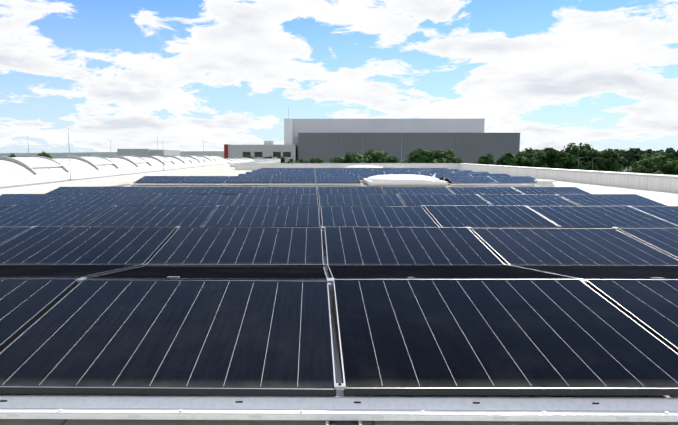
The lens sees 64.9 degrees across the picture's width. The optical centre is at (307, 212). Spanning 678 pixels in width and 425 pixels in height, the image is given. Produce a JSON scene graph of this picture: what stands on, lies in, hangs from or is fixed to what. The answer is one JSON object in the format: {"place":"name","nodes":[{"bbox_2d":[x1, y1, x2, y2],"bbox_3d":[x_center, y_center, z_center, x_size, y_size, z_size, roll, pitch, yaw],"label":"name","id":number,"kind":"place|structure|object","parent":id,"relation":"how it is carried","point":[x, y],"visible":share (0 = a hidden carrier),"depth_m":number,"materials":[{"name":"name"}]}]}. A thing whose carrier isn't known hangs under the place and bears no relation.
{"place":"outdoors","nodes":[
{"label":"outdoors","id":0,"kind":"place"},
{"bbox_2d":[0,152,82,152],"bbox_3d":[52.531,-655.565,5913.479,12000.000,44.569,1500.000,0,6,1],"label":"terrain hill","id":1,"kind":"structure","parent":0,"point":[40,152],"depth_m":5412.75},
{"bbox_2d":[8,151,89,158],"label":"trees","id":2,"kind":"object","parent":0,"point":[43,154],"visible":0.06,"depth_m":99.89,"materials":[{"name":"green plant"}]},
{"bbox_2d":[0,151,223,157],"bbox_3d":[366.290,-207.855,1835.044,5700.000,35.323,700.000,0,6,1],"label":"terrain hill","id":3,"kind":"structure","parent":0,"point":[207,153],"depth_m":1575.63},
{"bbox_2d":[117,149,179,155],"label":"distant hall","id":4,"kind":"structure","parent":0,"point":[140,152],"depth_m":299.09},
{"bbox_2d":[224,141,296,162],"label":"office building","id":5,"kind":"structure","parent":0,"point":[270,149],"depth_m":149.07,"materials":[{"name":"grey"}]},
{"bbox_2d":[0,0,677,151],"label":"sky","id":6,"kind":"structure","parent":0,"point":[601,74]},
{"bbox_2d":[247,148,524,165],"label":"trees","id":7,"kind":"object","parent":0,"point":[439,156],"visible":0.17,"depth_m":83.92,"materials":[{"name":"green plant"}]},
{"bbox_2d":[283,158,496,164],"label":"bushes","id":8,"kind":"object","parent":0,"point":[399,160],"depth_m":100.83,"materials":[{"name":"green plant"}]},
{"bbox_2d":[284,119,519,163],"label":"warehouse building","id":9,"kind":"structure","parent":0,"point":[469,141],"depth_m":148.74,"materials":[{"name":"grey metal"}]},
{"bbox_2d":[514,142,677,174],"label":"trees","id":10,"kind":"object","parent":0,"point":[611,160],"visible":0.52,"depth_m":92.34,"materials":[{"name":"green plant"}]},
{"bbox_2d":[519,147,677,170],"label":"trees","id":11,"kind":"object","parent":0,"point":[632,155],"visible":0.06,"depth_m":271.20,"materials":[{"name":"green plant"}]},
{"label":"hall building","id":12,"kind":"object","parent":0,"visible":0},
{"bbox_2d":[0,163,677,424],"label":"roof surface","id":13,"kind":"object","parent":12,"relation":"on","point":[668,198],"visible":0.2,"depth_m":2.68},
{"bbox_2d":[0,155,229,194],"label":"barrel skylight","id":14,"kind":"object","parent":13,"relation":"on","point":[25,174],"visible":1,"depth_m":22.72,"materials":[{"name":"white plastic"}]},
{"bbox_2d":[68,129,72,179],"bbox_3d":[-9.082,-2.293,20.276,0.140,2.150,0.140,0,6,1],"label":"lightning rod","id":15,"kind":"object","parent":14,"relation":"on","point":[69,157],"visible":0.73,"depth_m":20.29,"materials":[{"name":"silver metal"}]},
{"bbox_2d":[223,157,252,163],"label":"barrel vault rooflight","id":16,"kind":"object","parent":13,"relation":"on","point":[235,160],"visible":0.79,"depth_m":71.00,"materials":[{"name":"white plastic"}]},
{"bbox_2d":[234,159,280,169],"bbox_3d":[-5.272,-6.465,68.239,0.520,0.525,52.912,0,6,1],"label":"parapet step","id":17,"kind":"object","parent":13,"relation":"on","point":[237,166],"visible":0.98,"depth_m":57.84,"materials":[{"name":"metal"}]},
{"bbox_2d":[0,168,677,424],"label":"solar panels","id":18,"kind":"object","parent":13,"relation":"on","point":[500,289],"visible":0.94,"depth_m":3.37,"materials":[{"name":"blue glass"}]},
{"bbox_2d":[240,163,459,169],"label":"parapet","id":19,"kind":"structure","parent":13,"relation":"on","point":[250,166],"depth_m":41.87,"materials":[{"name":"metal"}]},
{"bbox_2d":[346,165,382,167],"bbox_3d":[4.253,-3.368,40.078,3.320,0.450,2.900,0,6,1],"label":"dome rooflight","id":20,"kind":"object","parent":13,"relation":"on","point":[363,166],"visible":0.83,"depth_m":39.00,"materials":[{"name":"plastic"}]},
{"bbox_2d":[358,173,447,186],"bbox_3d":[3.765,-1.316,21.193,3.320,0.450,2.900,0,6,1],"label":"dome rooflight","id":21,"kind":"object","parent":13,"relation":"on","point":[400,180],"visible":1,"depth_m":19.87,"materials":[{"name":"plastic"}]},
{"bbox_2d":[534,180,555,186],"bbox_3d":[8.578,-1.025,19.251,0.550,0.290,0.550,0,6,1],"label":"roof vent","id":22,"kind":"object","parent":13,"relation":"on","point":[544,183],"visible":0.88,"depth_m":19.01,"materials":[{"name":"white metal"}]},
{"bbox_2d":[459,163,677,192],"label":"parapet","id":23,"kind":"structure","parent":13,"relation":"on","point":[663,183],"depth_m":21.95,"materials":[{"name":"concrete"}]}
]}

